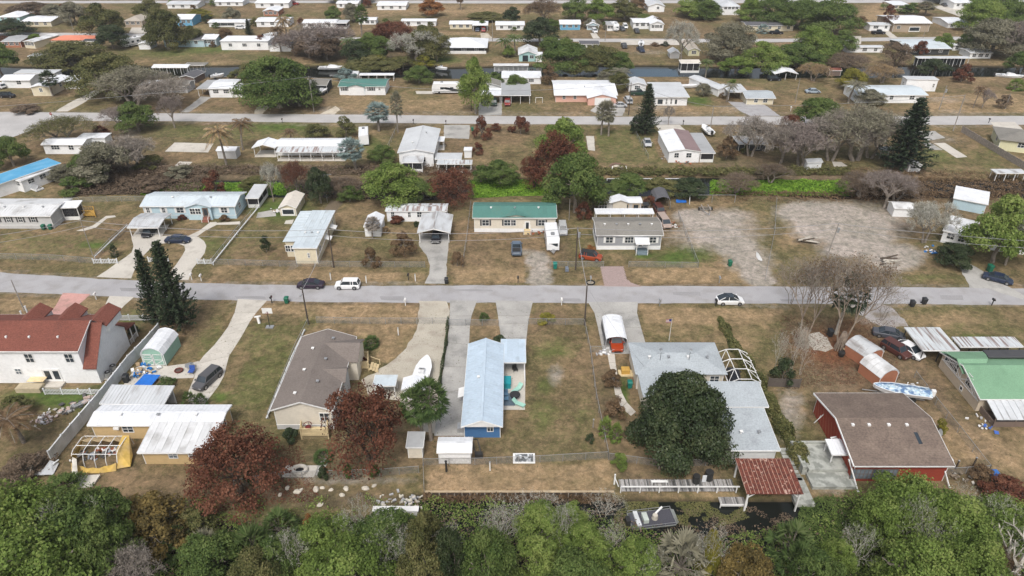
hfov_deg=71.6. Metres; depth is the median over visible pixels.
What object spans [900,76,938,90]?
workshop
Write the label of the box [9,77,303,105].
power line
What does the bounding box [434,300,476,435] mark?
concrete driveway
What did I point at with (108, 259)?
picket fence
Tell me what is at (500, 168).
broadleaf tree
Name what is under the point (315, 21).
mobile home
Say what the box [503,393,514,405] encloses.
patio rug
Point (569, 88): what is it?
power line
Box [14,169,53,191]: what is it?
porch addition
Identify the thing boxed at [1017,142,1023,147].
window
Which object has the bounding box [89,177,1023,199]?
canal water
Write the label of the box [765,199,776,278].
chain link fence
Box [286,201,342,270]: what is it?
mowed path
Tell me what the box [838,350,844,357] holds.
pot
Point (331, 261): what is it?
chain link fence
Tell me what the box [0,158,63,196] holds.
mobile home
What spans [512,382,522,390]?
patio lounger
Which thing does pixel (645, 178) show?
rail fence
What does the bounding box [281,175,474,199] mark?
brown brush
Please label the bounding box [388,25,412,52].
rust leaved tree
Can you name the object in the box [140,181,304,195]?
water weed
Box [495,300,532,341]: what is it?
concrete driveway
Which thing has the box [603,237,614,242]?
window
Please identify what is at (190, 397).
palmetto
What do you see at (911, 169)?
garden shed
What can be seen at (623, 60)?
broadleaf tree
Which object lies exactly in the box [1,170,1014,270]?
grass tufts
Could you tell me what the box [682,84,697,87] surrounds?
motor boat
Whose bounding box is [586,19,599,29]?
bungalow
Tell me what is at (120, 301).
concrete driveway
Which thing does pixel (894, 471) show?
window
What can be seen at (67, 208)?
screened porch
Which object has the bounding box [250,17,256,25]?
shrub
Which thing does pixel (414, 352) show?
gravel driveway
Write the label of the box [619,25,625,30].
car
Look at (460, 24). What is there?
mobile home
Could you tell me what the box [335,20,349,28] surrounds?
porch
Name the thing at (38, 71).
bungalow
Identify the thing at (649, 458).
chain link fence
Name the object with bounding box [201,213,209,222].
entry steps
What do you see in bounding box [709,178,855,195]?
water weed
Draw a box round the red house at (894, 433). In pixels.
[813,393,955,480]
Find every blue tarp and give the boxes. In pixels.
[134,374,159,384]
[676,200,686,202]
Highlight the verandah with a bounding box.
[275,146,345,160]
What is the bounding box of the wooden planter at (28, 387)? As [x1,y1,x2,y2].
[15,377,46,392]
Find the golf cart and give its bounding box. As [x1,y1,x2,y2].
[642,202,649,207]
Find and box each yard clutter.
[130,362,161,377]
[596,347,611,355]
[924,245,937,253]
[950,469,983,484]
[965,413,998,433]
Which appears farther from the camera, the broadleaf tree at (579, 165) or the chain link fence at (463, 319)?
the broadleaf tree at (579, 165)
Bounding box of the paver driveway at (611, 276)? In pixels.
[600,266,627,285]
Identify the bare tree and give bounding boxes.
[32,497,63,520]
[89,64,177,105]
[94,134,156,167]
[95,105,129,130]
[100,537,166,575]
[129,72,191,106]
[154,93,184,127]
[259,161,282,201]
[267,527,307,575]
[270,29,305,54]
[278,160,309,191]
[288,21,357,56]
[323,508,361,542]
[328,175,363,197]
[342,494,377,530]
[356,533,400,575]
[361,511,408,560]
[387,29,447,61]
[389,532,410,562]
[478,494,519,539]
[481,492,527,542]
[495,488,562,531]
[522,0,562,17]
[543,498,580,545]
[582,487,629,520]
[599,521,628,561]
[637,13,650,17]
[637,545,671,574]
[663,20,701,58]
[664,105,675,124]
[686,521,727,574]
[716,171,761,193]
[722,113,777,156]
[754,163,796,182]
[761,117,813,163]
[771,122,838,167]
[771,332,789,365]
[773,270,813,303]
[788,320,812,367]
[791,254,843,288]
[796,62,834,80]
[796,337,818,374]
[804,108,875,160]
[815,99,906,161]
[827,51,872,69]
[835,170,880,198]
[840,521,881,566]
[847,112,902,158]
[858,167,919,208]
[863,63,904,82]
[869,287,908,320]
[874,171,930,202]
[879,493,936,542]
[881,15,899,22]
[906,200,961,242]
[911,517,962,558]
[948,475,983,515]
[974,89,997,107]
[974,491,1023,528]
[995,542,1022,575]
[1001,210,1023,265]
[1004,20,1023,50]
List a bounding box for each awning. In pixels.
[372,375,397,395]
[438,136,444,149]
[824,439,847,462]
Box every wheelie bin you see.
[120,373,130,382]
[283,296,289,303]
[627,379,632,387]
[727,259,732,265]
[826,328,834,336]
[908,299,915,306]
[920,297,928,304]
[985,264,994,271]
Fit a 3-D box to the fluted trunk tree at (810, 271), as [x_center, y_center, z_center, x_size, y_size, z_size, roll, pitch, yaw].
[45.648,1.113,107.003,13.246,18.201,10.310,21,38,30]
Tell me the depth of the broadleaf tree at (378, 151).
172.75 m
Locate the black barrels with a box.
[692,469,713,484]
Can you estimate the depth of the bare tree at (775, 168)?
163.80 m
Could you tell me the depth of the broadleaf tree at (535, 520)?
77.16 m
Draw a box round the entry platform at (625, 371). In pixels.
[618,366,632,376]
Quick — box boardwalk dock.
[613,474,739,492]
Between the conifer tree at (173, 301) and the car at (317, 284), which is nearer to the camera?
the conifer tree at (173, 301)
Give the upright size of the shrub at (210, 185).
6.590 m
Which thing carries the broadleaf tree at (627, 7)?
on the ground
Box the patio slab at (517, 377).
[503,363,524,409]
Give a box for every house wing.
[706,381,768,408]
[718,408,780,463]
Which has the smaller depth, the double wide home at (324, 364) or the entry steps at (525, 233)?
the double wide home at (324, 364)
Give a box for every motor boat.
[208,73,226,79]
[262,32,276,35]
[317,64,344,69]
[319,87,326,94]
[412,355,431,376]
[435,65,446,69]
[638,40,643,46]
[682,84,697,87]
[701,124,714,134]
[862,382,936,402]
[993,72,1023,77]
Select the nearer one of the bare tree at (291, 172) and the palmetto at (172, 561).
the palmetto at (172, 561)
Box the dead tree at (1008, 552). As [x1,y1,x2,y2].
[991,517,1023,574]
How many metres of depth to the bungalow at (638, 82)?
227.08 m
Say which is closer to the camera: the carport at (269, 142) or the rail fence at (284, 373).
the rail fence at (284, 373)
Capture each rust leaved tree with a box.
[182,420,294,524]
[320,378,405,481]
[370,23,393,43]
[374,20,415,47]
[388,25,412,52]
[425,166,474,209]
[520,155,545,188]
[522,129,585,193]
[779,114,801,126]
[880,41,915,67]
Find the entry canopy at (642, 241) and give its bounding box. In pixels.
[634,237,649,254]
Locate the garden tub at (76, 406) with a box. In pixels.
[72,399,87,408]
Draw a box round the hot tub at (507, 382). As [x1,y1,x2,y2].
[504,376,510,388]
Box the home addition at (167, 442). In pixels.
[137,421,220,463]
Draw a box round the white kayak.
[756,252,761,260]
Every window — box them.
[3,217,13,221]
[14,368,22,374]
[15,217,24,221]
[23,354,35,362]
[27,177,34,183]
[28,217,37,221]
[39,173,45,179]
[50,145,59,149]
[63,354,74,362]
[121,427,134,432]
[144,207,151,212]
[159,207,167,212]
[168,454,178,458]
[174,207,185,212]
[189,208,195,213]
[194,208,200,213]
[218,207,229,212]
[219,23,234,25]
[285,245,290,251]
[319,413,329,420]
[367,87,374,90]
[480,220,490,225]
[487,427,493,431]
[502,220,512,225]
[536,220,546,225]
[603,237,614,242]
[622,237,634,242]
[648,237,658,242]
[709,376,719,380]
[849,469,878,478]
[870,469,898,478]
[946,233,955,239]
[948,357,955,367]
[951,362,958,373]
[957,235,964,242]
[965,377,971,389]
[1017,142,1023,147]
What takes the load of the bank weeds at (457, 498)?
on the ground
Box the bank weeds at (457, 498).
[422,489,618,503]
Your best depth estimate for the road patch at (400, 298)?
122.64 m
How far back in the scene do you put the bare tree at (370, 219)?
139.55 m
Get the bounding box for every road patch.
[120,288,137,290]
[235,296,265,298]
[380,296,403,300]
[453,289,492,291]
[560,298,580,300]
[673,292,700,295]
[780,299,814,301]
[940,295,962,299]
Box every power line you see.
[2,220,79,234]
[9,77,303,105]
[81,220,327,230]
[83,226,328,237]
[312,77,444,89]
[329,228,573,233]
[330,234,573,240]
[514,83,630,90]
[583,229,833,237]
[584,223,835,230]
[714,95,964,106]
[835,229,1019,247]
[836,223,1023,240]
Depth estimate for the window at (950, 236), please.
138.69 m
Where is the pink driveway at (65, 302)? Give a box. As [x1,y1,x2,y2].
[52,293,89,313]
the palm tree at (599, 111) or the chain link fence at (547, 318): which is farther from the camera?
the palm tree at (599, 111)
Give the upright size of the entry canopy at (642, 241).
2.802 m
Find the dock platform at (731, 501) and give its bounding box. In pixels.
[718,497,747,507]
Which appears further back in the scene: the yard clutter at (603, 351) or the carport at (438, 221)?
the carport at (438, 221)
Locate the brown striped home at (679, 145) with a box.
[658,129,700,162]
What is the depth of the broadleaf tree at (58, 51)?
248.78 m
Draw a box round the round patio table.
[510,391,519,398]
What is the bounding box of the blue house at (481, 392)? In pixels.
[457,338,503,437]
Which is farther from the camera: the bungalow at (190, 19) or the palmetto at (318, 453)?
the bungalow at (190, 19)
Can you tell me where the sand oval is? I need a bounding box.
[809,332,832,351]
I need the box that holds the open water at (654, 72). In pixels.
[626,69,679,76]
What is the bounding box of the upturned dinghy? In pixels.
[30,184,43,191]
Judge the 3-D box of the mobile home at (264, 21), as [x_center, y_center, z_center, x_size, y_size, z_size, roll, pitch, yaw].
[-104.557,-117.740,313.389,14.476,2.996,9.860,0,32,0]
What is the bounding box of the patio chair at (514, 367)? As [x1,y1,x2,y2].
[512,364,517,371]
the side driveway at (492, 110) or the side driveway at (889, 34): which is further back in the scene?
the side driveway at (889, 34)
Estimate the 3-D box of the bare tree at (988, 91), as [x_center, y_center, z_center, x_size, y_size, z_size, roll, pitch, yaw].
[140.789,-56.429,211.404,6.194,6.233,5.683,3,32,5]
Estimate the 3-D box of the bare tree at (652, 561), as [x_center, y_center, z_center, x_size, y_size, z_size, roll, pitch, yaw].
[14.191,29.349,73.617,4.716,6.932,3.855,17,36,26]
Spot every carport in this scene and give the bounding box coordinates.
[127,213,172,236]
[196,80,215,95]
[251,137,277,156]
[417,211,452,239]
[472,21,487,28]
[480,88,501,103]
[501,83,530,103]
[601,314,626,350]
[721,84,746,99]
[903,327,959,361]
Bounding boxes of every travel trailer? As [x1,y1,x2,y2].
[358,126,368,144]
[544,222,559,253]
[609,21,618,30]
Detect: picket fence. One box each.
[42,388,99,394]
[91,258,117,263]
[120,314,157,320]
[196,258,211,263]
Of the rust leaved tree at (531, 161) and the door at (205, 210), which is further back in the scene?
the rust leaved tree at (531, 161)
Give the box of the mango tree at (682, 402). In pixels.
[624,368,743,481]
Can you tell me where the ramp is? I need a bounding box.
[81,206,95,216]
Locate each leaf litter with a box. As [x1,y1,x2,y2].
[190,445,317,511]
[780,315,899,388]
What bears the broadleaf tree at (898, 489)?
on the ground
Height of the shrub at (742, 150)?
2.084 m
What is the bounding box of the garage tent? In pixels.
[651,187,670,208]
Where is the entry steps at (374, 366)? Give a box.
[368,357,380,371]
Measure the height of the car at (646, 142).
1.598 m
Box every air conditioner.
[104,370,111,379]
[109,364,116,371]
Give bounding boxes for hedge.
[437,316,448,384]
[717,315,737,351]
[729,339,809,469]
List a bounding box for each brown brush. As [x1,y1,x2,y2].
[74,164,208,196]
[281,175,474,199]
[711,190,1022,202]
[850,165,1023,197]
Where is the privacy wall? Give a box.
[47,323,159,459]
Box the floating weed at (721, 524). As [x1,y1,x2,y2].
[680,506,793,540]
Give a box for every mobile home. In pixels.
[0,35,29,47]
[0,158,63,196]
[0,198,73,228]
[22,33,58,48]
[29,74,67,95]
[40,138,91,153]
[77,133,111,142]
[86,404,232,438]
[139,192,246,219]
[163,33,214,46]
[166,1,204,8]
[167,80,194,92]
[180,69,205,82]
[202,34,221,46]
[207,19,251,26]
[207,79,241,97]
[214,0,248,5]
[255,0,293,7]
[255,17,293,26]
[275,138,348,155]
[283,210,336,263]
[303,19,339,28]
[336,0,360,7]
[338,79,389,94]
[359,17,377,24]
[376,1,408,9]
[385,203,447,221]
[401,18,437,25]
[449,21,472,28]
[495,21,524,29]
[501,71,540,83]
[579,41,599,48]
[605,21,617,30]
[630,18,648,28]
[689,75,727,96]
[741,22,794,30]
[843,45,883,52]
[843,85,928,102]
[864,22,891,30]
[884,1,907,10]
[939,0,970,8]
[940,215,979,244]
[950,43,960,50]
[959,48,992,58]
[987,234,1023,254]
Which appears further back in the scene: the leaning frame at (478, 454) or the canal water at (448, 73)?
the canal water at (448, 73)
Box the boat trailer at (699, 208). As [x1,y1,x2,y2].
[698,204,712,214]
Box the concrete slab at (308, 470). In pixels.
[282,464,317,476]
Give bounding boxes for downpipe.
[848,459,858,491]
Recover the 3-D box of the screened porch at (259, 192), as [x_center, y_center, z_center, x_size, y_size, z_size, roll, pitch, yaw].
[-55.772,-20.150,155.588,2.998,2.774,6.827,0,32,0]
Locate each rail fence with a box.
[94,225,126,258]
[212,205,259,264]
[266,329,305,417]
[607,178,678,179]
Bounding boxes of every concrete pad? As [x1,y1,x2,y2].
[124,361,198,384]
[165,142,212,151]
[175,161,191,165]
[216,221,239,224]
[256,209,275,217]
[284,220,293,223]
[416,91,434,93]
[586,136,594,150]
[832,162,846,165]
[924,143,941,149]
[934,143,966,157]
[991,122,1021,128]
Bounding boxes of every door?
[41,369,54,380]
[49,369,63,380]
[141,354,154,364]
[152,354,164,364]
[202,208,209,216]
[281,208,295,215]
[523,55,527,60]
[525,221,529,228]
[594,98,610,104]
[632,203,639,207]
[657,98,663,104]
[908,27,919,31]
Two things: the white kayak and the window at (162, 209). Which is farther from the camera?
the window at (162, 209)
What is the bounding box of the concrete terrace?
[790,441,855,489]
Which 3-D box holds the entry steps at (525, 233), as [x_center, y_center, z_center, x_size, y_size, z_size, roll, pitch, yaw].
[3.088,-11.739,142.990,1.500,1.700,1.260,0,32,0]
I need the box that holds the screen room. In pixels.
[733,136,765,150]
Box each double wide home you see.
[270,329,364,428]
[397,125,440,166]
[472,202,556,231]
[592,217,663,249]
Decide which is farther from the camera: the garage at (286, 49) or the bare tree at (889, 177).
the garage at (286, 49)
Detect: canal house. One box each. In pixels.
[444,37,488,53]
[518,44,537,61]
[888,39,951,54]
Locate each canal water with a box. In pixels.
[0,66,1023,78]
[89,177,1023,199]
[134,497,1023,575]
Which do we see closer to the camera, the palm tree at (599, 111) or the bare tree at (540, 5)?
the palm tree at (599, 111)
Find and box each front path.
[77,215,115,230]
[188,222,216,236]
[608,354,635,415]
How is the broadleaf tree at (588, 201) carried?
on the ground
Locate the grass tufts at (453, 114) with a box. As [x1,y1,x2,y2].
[2,91,1022,164]
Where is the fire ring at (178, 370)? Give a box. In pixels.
[174,367,182,372]
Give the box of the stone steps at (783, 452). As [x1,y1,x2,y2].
[780,448,801,478]
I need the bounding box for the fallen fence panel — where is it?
[34,459,58,475]
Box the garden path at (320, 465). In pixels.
[315,458,327,474]
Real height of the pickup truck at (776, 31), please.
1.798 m
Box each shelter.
[83,39,95,42]
[151,64,190,73]
[185,62,208,71]
[359,73,394,80]
[733,458,814,511]
[769,66,797,79]
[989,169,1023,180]
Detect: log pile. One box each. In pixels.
[797,236,819,243]
[880,254,901,265]
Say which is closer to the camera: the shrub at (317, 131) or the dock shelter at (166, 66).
the shrub at (317, 131)
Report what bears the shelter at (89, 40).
on the ground
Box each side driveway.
[57,91,98,110]
[129,27,145,32]
[182,96,210,111]
[254,106,268,113]
[321,106,339,113]
[444,125,469,138]
[478,103,501,115]
[480,33,491,37]
[590,33,598,37]
[591,105,624,115]
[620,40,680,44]
[656,125,684,130]
[728,101,779,115]
[884,31,897,37]
[920,131,944,139]
[935,5,977,21]
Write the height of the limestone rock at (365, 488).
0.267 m
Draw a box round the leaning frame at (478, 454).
[473,439,482,458]
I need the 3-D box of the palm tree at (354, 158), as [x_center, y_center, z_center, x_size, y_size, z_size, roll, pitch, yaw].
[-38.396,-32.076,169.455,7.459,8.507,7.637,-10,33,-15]
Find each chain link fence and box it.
[0,253,88,260]
[63,196,135,201]
[210,259,424,266]
[211,184,270,261]
[233,466,418,483]
[267,319,308,417]
[316,317,447,323]
[423,451,607,465]
[448,319,482,325]
[528,318,565,324]
[550,261,603,266]
[584,319,608,455]
[608,453,714,464]
[628,261,698,267]
[678,211,698,261]
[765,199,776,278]
[914,371,991,467]
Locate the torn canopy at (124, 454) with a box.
[71,435,133,488]
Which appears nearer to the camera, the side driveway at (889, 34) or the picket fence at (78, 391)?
the picket fence at (78, 391)
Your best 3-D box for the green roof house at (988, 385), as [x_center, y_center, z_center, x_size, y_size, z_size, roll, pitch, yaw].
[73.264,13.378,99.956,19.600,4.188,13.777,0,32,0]
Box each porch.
[59,200,84,219]
[63,75,82,88]
[232,83,248,96]
[245,184,267,207]
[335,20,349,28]
[401,156,424,171]
[635,248,647,254]
[690,133,715,162]
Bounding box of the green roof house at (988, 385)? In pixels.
[938,350,1023,426]
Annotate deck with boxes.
[299,420,328,438]
[361,351,368,370]
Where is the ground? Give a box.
[0,0,1023,528]
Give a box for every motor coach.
[432,81,460,93]
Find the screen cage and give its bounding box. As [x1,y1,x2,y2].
[719,349,760,384]
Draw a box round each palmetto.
[109,242,119,257]
[154,524,191,566]
[180,391,199,403]
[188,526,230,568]
[193,392,207,403]
[227,519,278,568]
[260,505,299,539]
[312,447,333,465]
[363,334,378,350]
[382,226,389,233]
[598,416,612,439]
[609,421,622,443]
[652,525,712,575]
[756,24,769,33]
[764,517,818,570]
[774,538,814,575]
[1005,78,1023,91]
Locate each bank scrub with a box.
[63,161,493,175]
[595,161,850,175]
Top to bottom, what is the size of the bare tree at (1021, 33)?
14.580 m
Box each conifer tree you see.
[133,248,168,325]
[147,240,200,330]
[245,19,252,34]
[633,83,661,133]
[876,97,939,171]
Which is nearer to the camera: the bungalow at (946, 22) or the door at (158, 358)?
the door at (158, 358)
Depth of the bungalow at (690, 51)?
266.61 m
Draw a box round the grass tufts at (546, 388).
[0,310,1023,479]
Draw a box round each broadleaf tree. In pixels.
[0,18,38,35]
[0,42,19,75]
[0,135,31,167]
[0,475,57,548]
[0,520,139,575]
[4,1,46,14]
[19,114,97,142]
[22,40,108,72]
[27,33,39,39]
[33,481,138,575]
[40,4,64,15]
[45,164,78,183]
[56,1,87,23]
[63,51,149,99]
[64,141,136,183]
[65,151,109,176]
[73,2,125,34]
[73,505,147,575]
[94,24,129,48]
[113,101,158,132]
[130,0,162,14]
[139,6,191,50]
[171,528,242,575]
[183,25,203,38]
[185,9,212,16]
[201,14,211,21]
[218,28,233,38]
[220,7,240,18]
[226,543,283,575]
[228,54,322,109]
[237,63,256,82]
[237,175,269,193]
[251,530,300,575]
[269,74,321,106]
[289,509,352,575]
[291,34,323,57]
[300,531,400,575]
[304,167,333,204]
[305,31,343,59]
[323,5,341,18]
[336,184,364,201]
[339,40,376,61]
[339,54,400,72]
[342,3,357,21]
[348,505,415,566]
[355,32,388,56]
[359,162,419,210]
[363,0,371,7]
[365,144,396,162]
[370,35,394,55]
[392,529,447,575]
[394,177,440,202]
[400,24,448,58]
[401,509,441,550]
[402,65,433,83]
[418,0,444,15]
[419,27,450,60]
[434,526,466,575]
[456,56,493,113]
[457,524,523,575]
[466,11,503,20]
[476,159,520,184]
[489,72,504,82]
[502,6,520,20]
[502,45,515,56]
[505,74,528,84]
[511,498,570,552]
[515,532,564,575]
[521,17,559,44]
[532,37,589,73]
[533,116,587,158]
[539,36,558,48]
[539,149,607,212]
[542,544,613,575]
[547,18,559,27]
[560,521,614,568]
[562,0,589,19]
[564,44,621,74]
[574,168,609,209]
[583,18,593,25]
[586,0,614,20]
[603,51,634,71]
[603,181,630,195]
[608,71,629,91]
[609,0,643,19]
[610,172,648,195]
[610,534,662,575]
[630,0,646,8]
[642,176,684,199]
[673,0,715,18]
[673,177,709,199]
[691,0,723,19]
[693,529,722,575]
[695,83,712,95]
[698,21,757,60]
[715,541,774,575]
[717,56,755,74]
[733,0,767,21]
[739,41,792,74]
[750,0,801,22]
[767,43,831,69]
[774,0,825,31]
[784,490,879,575]
[787,546,846,575]
[790,25,843,62]
[792,97,840,121]
[799,0,866,35]
[817,536,858,573]
[833,29,859,51]
[834,67,868,85]
[843,468,951,548]
[846,497,907,557]
[853,89,888,104]
[854,16,868,27]
[863,535,965,575]
[899,487,1005,574]
[915,58,952,75]
[934,33,954,47]
[934,242,974,269]
[939,530,1015,575]
[952,0,1010,29]
[955,33,976,47]
[958,17,1023,56]
[958,193,1023,262]
[964,0,1022,12]
[968,491,1023,570]
[1001,51,1023,73]
[1002,2,1023,29]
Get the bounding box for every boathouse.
[493,63,528,70]
[678,59,700,72]
[913,56,970,65]
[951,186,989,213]
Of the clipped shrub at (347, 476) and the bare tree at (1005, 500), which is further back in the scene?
the clipped shrub at (347, 476)
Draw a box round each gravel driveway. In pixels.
[361,301,449,432]
[848,303,908,327]
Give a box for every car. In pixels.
[0,82,6,88]
[0,91,15,97]
[141,228,158,237]
[164,234,190,243]
[192,364,222,390]
[235,25,245,28]
[296,278,324,289]
[334,277,360,289]
[430,230,441,242]
[491,97,497,105]
[504,97,510,105]
[557,220,568,234]
[578,248,602,260]
[591,27,597,32]
[613,102,626,107]
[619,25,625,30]
[642,138,652,146]
[652,202,665,213]
[715,293,744,305]
[767,75,781,80]
[805,88,820,93]
[872,326,905,339]
[880,336,912,359]
[898,339,925,360]
[982,271,1013,285]
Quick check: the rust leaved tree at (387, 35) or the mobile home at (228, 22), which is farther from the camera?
the mobile home at (228, 22)
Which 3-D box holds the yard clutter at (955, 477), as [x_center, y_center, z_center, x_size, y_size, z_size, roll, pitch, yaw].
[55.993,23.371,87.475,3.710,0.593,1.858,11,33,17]
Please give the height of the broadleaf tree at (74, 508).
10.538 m
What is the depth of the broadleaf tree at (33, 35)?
281.20 m
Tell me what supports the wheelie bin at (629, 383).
on the ground
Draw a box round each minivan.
[623,96,632,103]
[656,212,671,228]
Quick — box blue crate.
[990,469,998,476]
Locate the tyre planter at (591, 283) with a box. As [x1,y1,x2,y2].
[586,280,594,284]
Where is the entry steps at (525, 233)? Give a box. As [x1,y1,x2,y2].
[524,228,530,234]
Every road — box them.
[0,0,1023,3]
[0,33,960,41]
[0,112,1023,137]
[0,272,1023,304]
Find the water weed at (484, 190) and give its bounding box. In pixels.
[467,178,554,197]
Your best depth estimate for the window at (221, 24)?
309.68 m
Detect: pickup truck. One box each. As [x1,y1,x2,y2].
[510,241,522,255]
[608,337,623,351]
[621,42,626,48]
[629,89,644,95]
[636,46,644,52]
[769,29,782,34]
[871,29,885,33]
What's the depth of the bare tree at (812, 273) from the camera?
125.33 m
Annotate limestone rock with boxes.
[293,489,300,493]
[313,486,318,491]
[361,486,369,490]
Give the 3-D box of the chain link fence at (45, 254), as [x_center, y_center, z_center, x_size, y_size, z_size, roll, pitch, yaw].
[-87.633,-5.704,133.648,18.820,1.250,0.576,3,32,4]
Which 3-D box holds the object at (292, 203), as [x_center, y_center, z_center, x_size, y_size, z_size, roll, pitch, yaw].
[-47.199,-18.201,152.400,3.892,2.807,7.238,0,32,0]
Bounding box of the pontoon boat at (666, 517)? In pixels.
[624,506,678,530]
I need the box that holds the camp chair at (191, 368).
[187,365,194,373]
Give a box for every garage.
[263,5,283,15]
[268,41,293,51]
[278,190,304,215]
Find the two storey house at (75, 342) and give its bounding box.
[0,302,138,388]
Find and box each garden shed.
[138,41,157,49]
[140,327,180,365]
[216,146,240,158]
[311,78,331,92]
[348,71,359,78]
[363,211,384,236]
[401,374,426,399]
[406,431,424,457]
[436,437,472,463]
[464,147,471,157]
[597,194,642,207]
[667,47,680,58]
[803,158,822,169]
[827,68,841,75]
[844,335,884,364]
[858,353,899,383]
[887,201,913,216]
[904,159,921,171]
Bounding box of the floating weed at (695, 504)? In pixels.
[612,501,749,529]
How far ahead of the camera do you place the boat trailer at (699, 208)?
152.10 m
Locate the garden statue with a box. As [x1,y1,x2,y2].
[254,315,260,323]
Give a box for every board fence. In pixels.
[768,377,801,387]
[961,125,1023,168]
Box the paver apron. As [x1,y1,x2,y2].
[610,280,641,286]
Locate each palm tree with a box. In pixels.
[0,402,43,444]
[37,69,60,95]
[201,124,238,165]
[229,117,253,149]
[268,25,285,51]
[274,16,293,33]
[280,128,297,137]
[336,137,364,169]
[340,37,354,56]
[353,4,369,35]
[362,100,390,130]
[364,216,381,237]
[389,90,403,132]
[396,384,435,430]
[409,373,451,440]
[495,38,512,55]
[506,33,523,54]
[594,100,611,134]
[600,99,617,135]
[609,67,631,76]
[697,59,715,77]
[722,82,738,101]
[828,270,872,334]
[840,79,870,102]
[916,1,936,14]
[973,85,986,107]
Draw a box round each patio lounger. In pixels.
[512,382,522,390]
[512,397,525,406]
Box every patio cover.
[437,160,472,172]
[501,339,525,382]
[594,208,653,216]
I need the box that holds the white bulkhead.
[372,506,418,516]
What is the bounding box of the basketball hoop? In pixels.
[261,308,273,328]
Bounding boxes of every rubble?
[30,408,61,426]
[48,392,96,414]
[376,489,422,508]
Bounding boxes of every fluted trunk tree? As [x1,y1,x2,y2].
[775,248,870,349]
[814,248,910,350]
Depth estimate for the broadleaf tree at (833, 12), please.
290.86 m
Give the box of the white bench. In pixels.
[651,480,667,484]
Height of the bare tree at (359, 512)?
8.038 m
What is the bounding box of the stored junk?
[69,446,117,461]
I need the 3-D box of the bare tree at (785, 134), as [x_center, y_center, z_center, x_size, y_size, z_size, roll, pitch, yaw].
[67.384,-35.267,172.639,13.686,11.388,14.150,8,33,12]
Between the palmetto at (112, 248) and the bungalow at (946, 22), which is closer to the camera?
the palmetto at (112, 248)
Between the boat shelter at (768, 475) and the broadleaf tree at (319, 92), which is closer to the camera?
the boat shelter at (768, 475)
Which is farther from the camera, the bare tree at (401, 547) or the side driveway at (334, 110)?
the side driveway at (334, 110)
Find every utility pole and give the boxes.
[11,280,24,310]
[80,220,92,255]
[299,289,308,323]
[328,229,334,267]
[575,227,580,269]
[584,286,587,324]
[827,223,839,255]
[953,94,965,130]
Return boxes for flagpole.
[666,319,671,338]
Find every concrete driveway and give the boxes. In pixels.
[97,224,169,277]
[106,296,132,308]
[160,235,205,279]
[187,299,266,403]
[419,234,447,283]
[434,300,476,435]
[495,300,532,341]
[588,302,644,353]
[959,263,1023,298]
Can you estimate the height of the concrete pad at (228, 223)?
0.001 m
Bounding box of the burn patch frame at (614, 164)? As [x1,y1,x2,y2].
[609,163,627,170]
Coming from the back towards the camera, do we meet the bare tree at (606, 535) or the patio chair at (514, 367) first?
the patio chair at (514, 367)
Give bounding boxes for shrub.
[0,394,35,415]
[0,449,59,485]
[0,469,31,490]
[9,104,41,113]
[42,470,87,501]
[58,176,93,196]
[91,125,109,132]
[112,489,196,545]
[127,325,139,334]
[129,153,163,170]
[129,513,188,566]
[135,175,176,192]
[155,375,176,384]
[164,164,193,178]
[177,214,186,220]
[178,506,220,537]
[201,169,225,191]
[211,22,219,27]
[219,214,229,220]
[227,69,240,78]
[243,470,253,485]
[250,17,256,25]
[259,235,270,251]
[282,427,297,444]
[302,123,330,137]
[302,513,310,524]
[317,465,328,480]
[333,67,356,78]
[335,115,356,137]
[342,463,350,478]
[361,246,381,267]
[369,463,379,477]
[388,231,418,256]
[389,56,419,68]
[390,215,403,223]
[414,55,435,65]
[450,251,464,265]
[471,115,492,139]
[471,165,487,181]
[472,142,482,154]
[479,312,489,321]
[489,123,501,130]
[493,334,505,342]
[512,116,529,133]
[537,312,555,325]
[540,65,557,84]
[554,499,588,532]
[566,59,592,74]
[575,201,592,219]
[585,245,596,250]
[585,432,594,443]
[596,71,612,79]
[600,369,622,387]
[603,395,625,419]
[610,452,626,466]
[617,460,627,471]
[629,114,642,133]
[643,195,656,203]
[716,135,740,158]
[740,145,750,152]
[769,357,796,386]
[797,267,818,283]
[883,4,895,14]
[895,4,920,13]
[912,40,929,55]
[937,418,948,434]
[952,63,975,82]
[966,463,996,482]
[977,473,1023,502]
[996,94,1013,107]
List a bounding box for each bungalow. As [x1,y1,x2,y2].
[0,11,35,20]
[0,74,41,87]
[13,69,61,78]
[22,15,62,26]
[51,35,95,45]
[124,12,149,27]
[177,14,200,25]
[220,36,273,49]
[488,78,500,87]
[551,80,617,104]
[558,20,580,29]
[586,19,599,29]
[626,76,646,91]
[628,342,727,406]
[643,0,664,11]
[647,15,664,30]
[647,82,689,105]
[681,39,700,55]
[713,0,739,14]
[739,90,775,104]
[876,15,932,31]
[932,17,968,27]
[991,126,1023,152]
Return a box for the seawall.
[424,490,613,497]
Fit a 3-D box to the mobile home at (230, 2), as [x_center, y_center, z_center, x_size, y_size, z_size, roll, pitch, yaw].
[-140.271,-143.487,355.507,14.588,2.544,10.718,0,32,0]
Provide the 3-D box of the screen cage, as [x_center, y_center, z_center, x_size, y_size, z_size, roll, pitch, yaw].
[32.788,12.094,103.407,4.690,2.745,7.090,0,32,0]
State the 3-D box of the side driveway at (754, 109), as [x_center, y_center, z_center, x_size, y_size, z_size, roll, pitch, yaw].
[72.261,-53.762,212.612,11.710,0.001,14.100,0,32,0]
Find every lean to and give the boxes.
[99,384,176,404]
[435,153,461,167]
[952,336,1023,350]
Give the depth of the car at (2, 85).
229.44 m
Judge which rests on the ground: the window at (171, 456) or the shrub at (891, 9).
the shrub at (891, 9)

